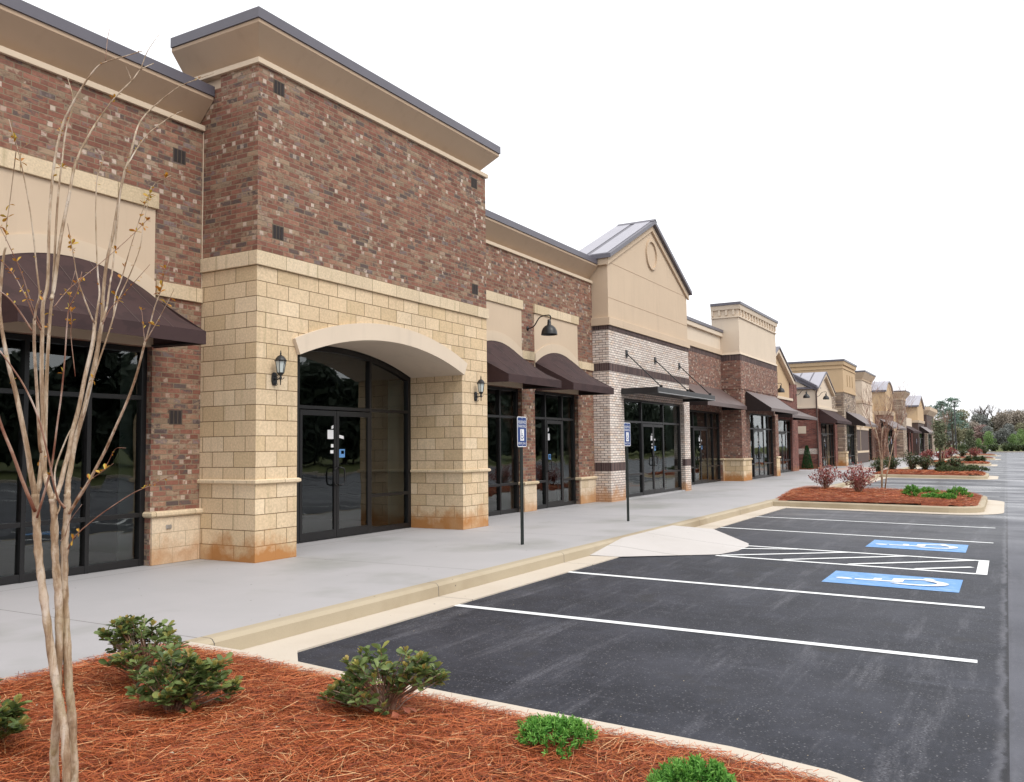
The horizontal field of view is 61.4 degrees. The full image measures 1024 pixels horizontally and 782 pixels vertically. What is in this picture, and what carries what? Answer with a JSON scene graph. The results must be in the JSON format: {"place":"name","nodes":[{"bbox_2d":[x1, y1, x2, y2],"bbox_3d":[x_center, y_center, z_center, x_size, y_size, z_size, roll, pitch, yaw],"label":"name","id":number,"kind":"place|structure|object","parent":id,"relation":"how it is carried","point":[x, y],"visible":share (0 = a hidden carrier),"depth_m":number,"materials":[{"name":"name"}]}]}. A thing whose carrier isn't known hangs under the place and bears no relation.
{"place":"outdoors","nodes":[
{"label":"outdoors","id":0,"kind":"place"},
{"bbox_2d":[0,451,959,683],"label":"sidewalk","id":1,"kind":"structure","parent":0,"point":[195,598],"depth_m":10.33,"materials":[{"name":"concrete"}]},
{"bbox_2d":[0,0,214,584],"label":"brick shop","id":2,"kind":"structure","parent":1,"relation":"on","point":[44,54],"depth_m":11.19,"materials":[{"name":"brown brick"}]},
{"bbox_2d":[0,333,146,584],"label":"window","id":3,"kind":"structure","parent":2,"relation":"in","point":[20,523],"depth_m":10.47,"materials":[{"name":"brown metal"}]},
{"bbox_2d":[0,253,205,347],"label":"awning","id":4,"kind":"object","parent":2,"relation":"attached to","point":[174,329],"visible":0.81,"depth_m":9.83,"materials":[{"name":"fabric"}]},
{"bbox_2d":[170,6,500,562],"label":"brick shop","id":5,"kind":"structure","parent":1,"relation":"on","point":[343,264],"depth_m":13.15,"materials":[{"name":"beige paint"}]},
{"bbox_2d":[271,350,286,385],"bbox_3d":[-3.123,-0.309,11.587,0.211,0.474,0.166,-3,-4,30],"label":"wall lantern","id":6,"kind":"object","parent":5,"relation":"attached to","point":[280,360],"depth_m":11.55,"materials":[{"name":"black metal"}]},
{"bbox_2d":[299,409,337,542],"bbox_3d":[-3.118,1.356,13.968,0.118,2.096,0.860,-3,-4,30],"label":"door","id":7,"kind":"structure","parent":5,"relation":"in","point":[331,434],"depth_m":14.08,"materials":[{"name":"brown metal"}]},
{"bbox_2d":[336,411,369,536],"bbox_3d":[-2.687,1.401,14.719,0.118,2.096,0.860,-3,-4,30],"label":"door","id":8,"kind":"structure","parent":5,"relation":"in","point":[340,532],"depth_m":14.72,"materials":[{"name":"brown metal"}]},
{"bbox_2d":[296,347,410,543],"bbox_3d":[-2.992,0.856,14.385,0.110,3.169,4.200,-3,-4,30],"label":"window","id":9,"kind":"structure","parent":5,"relation":"in","point":[368,360],"depth_m":15.25,"materials":[{"name":"brown metal"}]},
{"bbox_2d":[474,377,484,400],"bbox_3d":[-0.594,-0.045,15.996,0.211,0.474,0.166,-3,-4,30],"label":"wall lantern","id":10,"kind":"object","parent":5,"relation":"attached to","point":[480,383],"depth_m":15.95,"materials":[{"name":"black metal"}]},
{"bbox_2d":[517,416,526,544],"bbox_3d":[0.146,1.355,13.086,0.045,1.930,0.304,-3,-4,28],"label":"parking sign","id":11,"kind":"object","parent":1,"relation":"on","point":[521,434],"visible":1,"depth_m":13.08,"materials":[{"name":"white metal"}]},
{"bbox_2d":[485,209,597,515],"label":"brick shop","id":12,"kind":"structure","parent":1,"relation":"on","point":[532,276],"depth_m":20.90,"materials":[{"name":"brown brick"}]},
{"bbox_2d":[487,386,518,515],"bbox_3d":[-0.481,1.295,18.748,0.110,2.815,2.360,-3,-4,30],"label":"window","id":13,"kind":"structure","parent":12,"relation":"in","point":[497,416],"depth_m":19.13,"materials":[{"name":"brown metal"}]},
{"bbox_2d":[487,341,560,388],"bbox_3d":[0.086,-0.613,18.561,0.990,1.014,2.360,-3,-4,30],"label":"awning","id":14,"kind":"object","parent":12,"relation":"attached to","point":[505,363],"visible":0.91,"depth_m":18.24,"materials":[{"name":"fabric"}]},
{"bbox_2d":[526,315,557,335],"bbox_3d":[0.691,-1.521,19.965,0.760,0.473,0.379,-3,-4,30],"label":"gooseneck lamp","id":15,"kind":"object","parent":12,"relation":"attached to","point":[548,329],"visible":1,"depth_m":19.79,"materials":[{"name":"black metal"}]},
{"bbox_2d":[546,420,562,507],"bbox_3d":[1.074,1.784,21.279,0.118,2.116,0.857,-3,-4,30],"label":"door","id":16,"kind":"structure","parent":12,"relation":"in","point":[559,502],"depth_m":21.31,"materials":[{"name":"brown metal"}]},
{"bbox_2d":[535,391,575,508],"bbox_3d":[1.002,1.450,21.334,0.110,2.815,2.370,-3,-4,30],"label":"window","id":17,"kind":"structure","parent":12,"relation":"in","point":[543,418],"depth_m":21.71,"materials":[{"name":"brown metal"}]},
{"bbox_2d":[535,353,613,394],"bbox_3d":[1.566,-0.461,21.143,0.990,1.021,2.360,-3,-4,30],"label":"awning","id":18,"kind":"object","parent":12,"relation":"attached to","point":[569,374],"visible":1,"depth_m":20.69,"materials":[{"name":"fabric"}]},
{"bbox_2d":[184,452,968,649],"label":"kerb","id":19,"kind":"structure","parent":1,"relation":"on","point":[249,636],"depth_m":8.87,"materials":[{"name":"concrete"}]},
{"bbox_2d":[624,423,630,520],"bbox_3d":[2.271,1.590,16.992,0.045,1.930,0.304,-3,-4,32],"label":"parking sign","id":20,"kind":"object","parent":1,"relation":"on","point":[627,439],"visible":1,"depth_m":16.98,"materials":[{"name":"white metal"}]},
{"bbox_2d":[579,219,691,501],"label":"gabled shop","id":21,"kind":"structure","parent":1,"relation":"on","point":[641,291],"depth_m":25.46,"materials":[{"name":"beige paint"}]},
{"bbox_2d":[642,424,655,494],"bbox_3d":[4.071,2.020,25.629,0.116,2.083,0.882,-3,-4,30],"label":"door","id":22,"kind":"structure","parent":21,"relation":"in","point":[651,491],"depth_m":25.89,"materials":[{"name":"brown metal"}]},
{"bbox_2d":[624,398,681,497],"bbox_3d":[4.210,1.706,26.048,0.107,2.784,5.109,-3,-4,30],"label":"window","id":23,"kind":"structure","parent":21,"relation":"in","point":[641,486],"depth_m":26.78,"materials":[{"name":"brown metal"}]},
{"bbox_2d":[653,424,664,492],"bbox_3d":[4.513,2.066,26.400,0.116,2.083,0.882,-3,-4,30],"label":"door","id":24,"kind":"structure","parent":21,"relation":"in","point":[658,490],"depth_m":26.69,"materials":[{"name":"brown metal"}]},
{"bbox_2d":[621,350,715,401],"bbox_3d":[4.751,-0.421,25.708,1.072,1.258,5.246,-3,-4,30],"label":"flat canopy","id":25,"kind":"object","parent":21,"relation":"attached to","point":[685,396],"visible":1,"depth_m":24.91,"materials":[{"name":"black metal"}]},
{"bbox_2d":[687,316,724,484],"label":"brick shop","id":26,"kind":"structure","parent":1,"relation":"on","point":[706,421],"depth_m":34.81,"materials":[{"name":"brown brick"}]},
{"bbox_2d":[693,428,701,483],"bbox_3d":[7.157,2.495,33.171,0.118,2.136,0.840,-3,-4,30],"label":"door","id":27,"kind":"structure","parent":26,"relation":"in","point":[696,481],"depth_m":33.46,"materials":[{"name":"brown metal"}]},
{"bbox_2d":[700,428,707,482],"bbox_3d":[7.578,2.539,33.905,0.118,2.136,0.840,-3,-4,30],"label":"door","id":28,"kind":"structure","parent":26,"relation":"in","point":[702,429],"depth_m":34.18,"materials":[{"name":"brown metal"}]},
{"bbox_2d":[690,410,720,484],"bbox_3d":[7.306,2.184,33.611,0.110,2.835,5.120,-3,-4,30],"label":"window","id":29,"kind":"structure","parent":26,"relation":"in","point":[711,427],"depth_m":34.75,"materials":[{"name":"brown metal"}]},
{"bbox_2d":[689,384,746,409],"bbox_3d":[7.859,0.212,33.371,1.036,0.886,5.350,-3,-4,30],"label":"awning","id":30,"kind":"object","parent":26,"relation":"attached to","point":[724,400],"visible":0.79,"depth_m":33.39,"materials":[{"name":"fabric"}]},
{"bbox_2d":[710,301,780,480],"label":"brick shop","id":31,"kind":"structure","parent":1,"relation":"on","point":[750,438],"depth_m":36.54,"materials":[{"name":"beige paint"}]},
{"bbox_2d":[753,430,760,478],"bbox_3d":[10.784,2.771,37.949,0.118,2.136,0.889,-3,-4,30],"label":"door","id":32,"kind":"structure","parent":31,"relation":"in","point":[756,476],"depth_m":38.24,"materials":[{"name":"brown metal"}]},
{"bbox_2d":[750,413,773,478],"bbox_3d":[11.124,2.471,38.723,0.110,2.855,4.600,-3,-4,30],"label":"window","id":33,"kind":"structure","parent":31,"relation":"in","point":[751,414],"depth_m":39.69,"materials":[{"name":"brown metal"}]},
{"bbox_2d":[759,430,764,477],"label":"door","id":34,"kind":"structure","parent":31,"relation":"in","point":[763,475],"depth_m":39.04,"materials":[{"name":"brown metal"}]},
{"bbox_2d":[746,391,797,414],"bbox_3d":[11.544,0.542,38.136,1.046,0.876,5.200,-3,-4,30],"label":"awning","id":35,"kind":"object","parent":31,"relation":"attached to","point":[757,402],"visible":0.99,"depth_m":36.57,"materials":[{"name":"fabric"}]},
{"bbox_2d":[776,346,795,472],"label":"gabled shop","id":36,"kind":"structure","parent":1,"relation":"on","point":[786,425],"depth_m":47.42,"materials":[{"name":"beige paint"}]},
{"bbox_2d":[778,419,790,471],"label":"window","id":37,"kind":"structure","parent":36,"relation":"in","point":[784,423],"depth_m":47.72,"materials":[{"name":"brown metal"}]},
{"bbox_2d":[778,409,817,419],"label":"awning","id":38,"kind":"object","parent":36,"relation":"attached to","point":[800,415],"visible":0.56,"depth_m":45.33,"materials":[{"name":"fabric"}]},
{"bbox_2d":[793,384,798,470],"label":"brick pier","id":39,"kind":"structure","parent":1,"relation":"on","point":[796,424],"depth_m":48.91,"materials":[{"name":"brown brick"}]},
{"bbox_2d":[793,372,838,468],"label":"gabled shop","id":40,"kind":"structure","parent":1,"relation":"on","point":[818,438],"depth_m":53.14,"materials":[{"name":"beige paint"}]},
{"bbox_2d":[821,423,834,467],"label":"window","id":41,"kind":"structure","parent":40,"relation":"in","point":[831,457],"depth_m":57.01,"materials":[{"name":"black glass"}]},
{"bbox_2d":[819,409,851,424],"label":"awning","id":42,"kind":"object","parent":40,"relation":"attached to","point":[826,416],"visible":1,"depth_m":53.19,"materials":[{"name":"fabric"}]},
{"bbox_2d":[788,359,857,465],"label":"stone shop","id":43,"kind":"structure","parent":1,"relation":"on","point":[841,373],"depth_m":59.58,"materials":[{"name":"paint"}]},
{"bbox_2d":[846,425,854,464],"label":"window","id":44,"kind":"structure","parent":43,"relation":"in","point":[851,427],"depth_m":62.23,"materials":[{"name":"black glass"}]},
{"bbox_2d":[846,412,877,427],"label":"awning","id":45,"kind":"object","parent":43,"relation":"attached to","point":[857,419],"visible":0.81,"depth_m":59.39,"materials":[{"name":"fabric"}]},
{"bbox_2d":[855,370,875,462],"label":"stucco shop","id":46,"kind":"structure","parent":1,"relation":"on","point":[862,376],"depth_m":67.76,"materials":[{"name":"paint"}]},
{"bbox_2d":[862,381,894,459],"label":"vaulted shop","id":47,"kind":"structure","parent":1,"relation":"on","point":[874,453],"depth_m":80.24,"materials":[{"name":"stone"}]},
{"bbox_2d":[879,419,906,429],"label":"awning","id":48,"kind":"object","parent":47,"relation":"attached to","point":[894,426],"visible":0.62,"depth_m":77.43,"materials":[{"name":"fabric"}]},
{"bbox_2d":[892,390,909,457],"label":"stone shop","id":49,"kind":"structure","parent":1,"relation":"on","point":[900,443],"depth_m":92.73,"materials":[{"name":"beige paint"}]},
{"bbox_2d":[905,395,924,454],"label":"gabled shop","id":50,"kind":"structure","parent":1,"relation":"on","point":[915,419],"depth_m":108.84,"materials":[{"name":"paint"}]},
{"bbox_2d":[923,407,936,452],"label":"stucco shop","id":51,"kind":"structure","parent":1,"relation":"on","point":[929,439],"depth_m":123.78,"materials":[{"name":"beige paint"}]},
{"bbox_2d":[23,0,1023,444],"label":"sky","id":52,"kind":"structure","parent":0,"point":[849,174],"materials":[{"name":"white"}]},
{"bbox_2d":[297,452,1023,781],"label":"parking lot","id":53,"kind":"structure","parent":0,"point":[823,707],"depth_m":7.16,"materials":[{"name":"grey asphalt"}]},
{"bbox_2d":[243,645,297,660],"bbox_3d":[-1.825,2.053,6.580,0.960,0.008,0.600,-3,-4,30],"label":"gutter","id":54,"kind":"object","parent":53,"relation":"on","point":[291,655],"visible":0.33,"depth_m":6.88,"materials":[{"name":"concrete"}]},
{"bbox_2d":[184,641,861,781],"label":"kerb","id":55,"kind":"structure","parent":53,"relation":"on","point":[822,772],"depth_m":4.60,"materials":[{"name":"concrete"}]},
{"bbox_2d":[0,643,834,781],"bbox_3d":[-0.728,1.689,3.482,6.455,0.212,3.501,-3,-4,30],"label":"pine straw","id":56,"kind":"object","parent":55,"relation":"on","point":[286,678],"visible":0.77,"depth_m":4.28,"materials":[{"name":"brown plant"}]},
{"bbox_2d":[0,679,31,739],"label":"shrub","id":57,"kind":"object","parent":56,"relation":"on","point":[11,721],"visible":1,"depth_m":4.13,"materials":[{"name":"green plant"}]},
{"bbox_2d":[0,29,213,781],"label":"bare tree","id":58,"kind":"object","parent":56,"relation":"on","point":[59,656],"visible":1,"depth_m":3.74,"materials":[{"name":"brown plant"}]},
{"bbox_2d":[94,614,188,691],"bbox_3d":[-2.284,1.634,5.358,0.532,0.494,0.505,-3,-4,30],"label":"shrub","id":59,"kind":"object","parent":56,"relation":"on","point":[129,639],"visible":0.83,"depth_m":5.33,"materials":[{"name":"green plant"}]},
{"bbox_2d":[124,643,244,719],"bbox_3d":[-1.834,1.628,4.818,0.587,0.422,0.501,-2,-4,19],"label":"shrub","id":60,"kind":"object","parent":56,"relation":"on","point":[191,672],"visible":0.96,"depth_m":4.76,"materials":[{"name":"green plant"}]},
{"bbox_2d":[316,640,450,720],"bbox_3d":[-0.712,1.617,4.786,0.746,0.448,0.454,0,-4,-5],"label":"shrub","id":61,"kind":"object","parent":56,"relation":"on","point":[416,665],"visible":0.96,"depth_m":4.75,"materials":[{"name":"green plant"}]},
{"bbox_2d":[512,711,599,759],"bbox_3d":[0.206,1.694,4.326,0.479,0.164,0.488,-3,-4,30],"label":"juniper","id":62,"kind":"object","parent":56,"relation":"on","point":[539,727],"visible":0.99,"depth_m":4.25,"materials":[{"name":"green plant"}]},
{"bbox_2d":[645,752,736,781],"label":"juniper","id":63,"kind":"object","parent":56,"relation":"on","point":[692,769],"visible":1,"depth_m":3.62,"materials":[{"name":"green plant"}]},
{"bbox_2d":[250,459,948,656],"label":"gutter","id":64,"kind":"object","parent":53,"relation":"on","point":[321,636],"depth_m":8.89,"materials":[{"name":"concrete"}]},
{"bbox_2d":[591,525,748,556],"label":"kerb ramp","id":65,"kind":"structure","parent":53,"relation":"on","point":[674,540],"depth_m":13.65,"materials":[{"name":"concrete"}]},
{"bbox_2d":[455,604,976,662],"bbox_3d":[1.509,2.141,7.756,4.708,0.085,0.105,-3,-4,28],"label":"line marking","id":66,"kind":"object","parent":53,"relation":"on","point":[765,638],"visible":1,"depth_m":7.52,"materials":[{"name":"paint"}]},
{"bbox_2d":[569,571,984,607],"bbox_3d":[2.786,2.275,9.982,4.705,0.085,0.105,-3,-4,29],"label":"line marking","id":67,"kind":"object","parent":53,"relation":"on","point":[784,590],"visible":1,"depth_m":9.80,"materials":[{"name":"paint"}]},
{"bbox_2d":[715,545,980,574],"bbox_3d":[4.896,2.432,12.561,3.570,0.064,1.540,-3,-4,30],"label":"line marking","id":68,"kind":"object","parent":53,"relation":"on","point":[856,565],"visible":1,"depth_m":12.46,"materials":[{"name":"paint"}]},
{"bbox_2d":[723,548,974,568],"bbox_3d":[4.867,2.430,12.581,3.320,0.060,1.414,-3,-4,30],"label":"line marking","id":69,"kind":"object","parent":53,"relation":"on","point":[857,557],"visible":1,"depth_m":12.48,"materials":[{"name":"paint"}]},
{"bbox_2d":[720,527,990,542],"bbox_3d":[6.102,2.621,15.765,4.707,0.085,0.105,-3,-4,31],"label":"line marking","id":70,"kind":"object","parent":53,"relation":"on","point":[859,535],"visible":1,"depth_m":15.61,"materials":[{"name":"paint"}]},
{"bbox_2d":[765,495,987,512],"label":"kerb","id":71,"kind":"structure","parent":53,"relation":"on","point":[981,506],"depth_m":21.40,"materials":[{"name":"concrete"}]},
{"bbox_2d":[777,485,982,506],"bbox_3d":[10.087,2.938,24.282,5.410,0.233,5.720,-3,-4,30],"label":"mulch bed","id":72,"kind":"object","parent":71,"relation":"on","point":[925,502],"visible":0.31,"depth_m":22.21,"materials":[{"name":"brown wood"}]},
{"bbox_2d":[808,463,841,488],"bbox_3d":[9.684,2.639,26.641,1.017,0.836,0.928,-1,-4,11],"label":"shrub","id":73,"kind":"object","parent":72,"relation":"on","point":[826,475],"visible":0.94,"depth_m":26.54,"materials":[{"name":"red plant"}]},
{"bbox_2d":[832,461,879,491],"bbox_3d":[9.993,2.486,24.764,1.108,0.942,1.258,1,-4,-23],"label":"shrub","id":74,"kind":"object","parent":72,"relation":"on","point":[860,481],"visible":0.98,"depth_m":24.72,"materials":[{"name":"red plant"}]},
{"bbox_2d":[853,370,922,487],"bbox_3d":[11.666,1.162,26.706,2.070,3.900,1.989,-3,-4,30],"label":"bare tree","id":75,"kind":"object","parent":72,"relation":"on","point":[887,418],"visible":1,"depth_m":26.69,"materials":[{"name":"brown plant"}]},
{"bbox_2d":[900,484,921,496],"bbox_3d":[10.596,2.647,22.885,0.637,0.371,0.535,3,-5,-40],"label":"juniper","id":76,"kind":"object","parent":72,"relation":"on","point":[909,490],"visible":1,"depth_m":22.78,"materials":[{"name":"green plant"}]},
{"bbox_2d":[934,492,956,499],"bbox_3d":[11.024,2.676,21.932,0.649,0.236,0.442,2,-5,-37],"label":"juniper","id":77,"kind":"object","parent":72,"relation":"on","point":[947,495],"visible":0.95,"depth_m":21.83,"materials":[{"name":"green plant"}]},
{"bbox_2d":[946,486,972,496],"bbox_3d":[11.902,2.682,23.033,0.552,0.355,0.897,0,-4,-12],"label":"juniper","id":78,"kind":"object","parent":72,"relation":"on","point":[963,490],"visible":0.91,"depth_m":22.88,"materials":[{"name":"green plant"}]},
{"bbox_2d":[821,571,962,592],"bbox_3d":[4.642,2.312,10.521,1.480,0.029,1.040,-3,-4,30],"label":"painted symbol","id":79,"kind":"object","parent":53,"relation":"on","point":[908,582],"visible":1,"depth_m":10.47,"materials":[{"name":"blue paint"}]},
{"bbox_2d":[788,500,1004,514],"bbox_3d":[10.658,3.109,23.945,5.220,0.094,6.840,-3,-4,30],"label":"gutter","id":80,"kind":"object","parent":53,"relation":"on","point":[994,507],"visible":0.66,"depth_m":21.42,"materials":[{"name":"concrete"}]},
{"bbox_2d":[865,540,967,552],"bbox_3d":[6.619,2.526,14.089,1.440,0.028,1.150,-3,-4,30],"label":"painted symbol","id":81,"kind":"object","parent":53,"relation":"on","point":[920,546],"visible":1,"depth_m":14.02,"materials":[{"name":"blue paint"}]},
{"bbox_2d":[879,473,988,478],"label":"kerb","id":82,"kind":"structure","parent":53,"relation":"on","point":[986,476],"depth_m":40.57,"materials":[{"name":"concrete"}]},
{"bbox_2d":[874,469,986,475],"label":"mulch bed","id":83,"kind":"object","parent":82,"relation":"on","point":[945,473],"visible":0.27,"depth_m":41.05,"materials":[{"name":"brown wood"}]},
{"bbox_2d":[868,457,887,471],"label":"shrub","id":84,"kind":"object","parent":83,"relation":"on","point":[876,465],"visible":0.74,"depth_m":44.17,"materials":[{"name":"green plant"}]},
{"bbox_2d":[883,456,901,469],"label":"shrub","id":85,"kind":"object","parent":83,"relation":"on","point":[893,463],"visible":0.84,"depth_m":45.20,"materials":[{"name":"green plant"}]},
{"bbox_2d":[901,450,923,468],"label":"shrub","id":86,"kind":"object","parent":83,"relation":"on","point":[912,464],"visible":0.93,"depth_m":45.31,"materials":[{"name":"green plant"}]},
{"bbox_2d":[917,455,935,469],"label":"shrub","id":87,"kind":"object","parent":83,"relation":"on","point":[925,463],"visible":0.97,"depth_m":44.99,"materials":[{"name":"green plant"}]},
{"bbox_2d":[930,416,949,460],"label":"evergreen tree","id":88,"kind":"object","parent":83,"relation":"on","point":[940,436],"visible":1,"depth_m":43.86,"materials":[{"name":"green plant"}]},
{"bbox_2d":[934,465,960,471],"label":"juniper","id":89,"kind":"object","parent":83,"relation":"on","point":[947,468],"visible":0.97,"depth_m":42.26,"materials":[{"name":"green plant"}]},
{"bbox_2d":[946,455,965,466],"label":"shrub","id":90,"kind":"object","parent":83,"relation":"on","point":[954,462],"visible":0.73,"depth_m":44.32,"materials":[{"name":"green plant"}]},
{"bbox_2d":[953,464,980,471],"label":"juniper","id":91,"kind":"object","parent":83,"relation":"on","point":[969,468],"visible":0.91,"depth_m":42.66,"materials":[{"name":"green plant"}]},
{"bbox_2d":[964,429,976,454],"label":"evergreen tree","id":92,"kind":"object","parent":53,"relation":"on","point":[970,441],"visible":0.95,"depth_m":98.79,"materials":[{"name":"green plant"}]},
{"bbox_2d":[976,560,988,574],"bbox_3d":[6.388,2.388,11.707,0.130,0.002,1.540,-3,-4,30],"label":"line marking","id":93,"kind":"object","parent":53,"relation":"on","point":[982,567],"visible":1,"depth_m":11.66,"materials":[{"name":"paint"}]},
{"label":"ground","id":94,"kind":"structure","parent":0,"visible":0},
{"bbox_2d":[933,400,958,449],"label":"pine tree","id":95,"kind":"object","parent":94,"relation":"on","point":[938,406],"visible":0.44,"depth_m":204.06,"materials":[{"name":"plant"}]},
{"bbox_2d":[937,397,969,448],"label":"pine tree","id":96,"kind":"object","parent":94,"relation":"on","point":[951,409],"visible":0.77,"depth_m":197.56,"materials":[{"name":"green plant"}]},
{"bbox_2d":[950,427,964,448],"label":"woodland tree","id":97,"kind":"object","parent":94,"relation":"on","point":[959,432],"visible":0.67,"depth_m":213.98,"materials":[{"name":"plant"}]},
{"bbox_2d":[949,409,969,449],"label":"woodland tree","id":98,"kind":"object","parent":94,"relation":"on","point":[965,417],"visible":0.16,"depth_m":224.04,"materials":[{"name":"green plant"}]},
{"bbox_2d":[973,424,985,445],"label":"woodland tree","id":99,"kind":"object","parent":94,"relation":"on","point":[980,435],"visible":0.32,"depth_m":213.25,"materials":[{"name":"brown plant"}]},
{"bbox_2d":[967,413,993,429],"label":"woodland tree","id":100,"kind":"object","parent":94,"relation":"on","point":[980,419],"visible":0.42,"depth_m":223.10,"materials":[{"name":"grey plant"}]},
{"bbox_2d":[967,403,999,426],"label":"bare tree","id":101,"kind":"object","parent":94,"relation":"on","point":[981,411],"visible":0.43,"depth_m":229.49,"materials":[{"name":"grey plant"}]},
{"bbox_2d":[983,430,996,447],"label":"woodland tree","id":102,"kind":"object","parent":94,"relation":"on","point":[989,439],"visible":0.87,"depth_m":179.04,"materials":[{"name":"green plant"}]},
{"bbox_2d":[996,428,1010,444],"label":"woodland tree","id":103,"kind":"object","parent":94,"relation":"on","point":[1004,433],"visible":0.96,"depth_m":214.96,"materials":[{"name":"grey plant"}]},
{"bbox_2d":[992,409,1016,444],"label":"woodland tree","id":104,"kind":"object","parent":94,"relation":"on","point":[1001,419],"visible":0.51,"depth_m":219.61,"materials":[{"name":"plant"}]},
{"bbox_2d":[1007,409,1023,442],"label":"woodland tree","id":105,"kind":"object","parent":94,"relation":"on","point":[1017,418],"visible":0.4,"depth_m":220.70,"materials":[{"name":"plant"}]},
{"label":"mulch bed","id":106,"kind":"structure","parent":0,"visible":0},
{"bbox_2d":[801,445,813,468],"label":"cypress shrub","id":107,"kind":"object","parent":106,"relation":"on","point":[807,462],"visible":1,"depth_m":51.70,"materials":[{"name":"green plant"}]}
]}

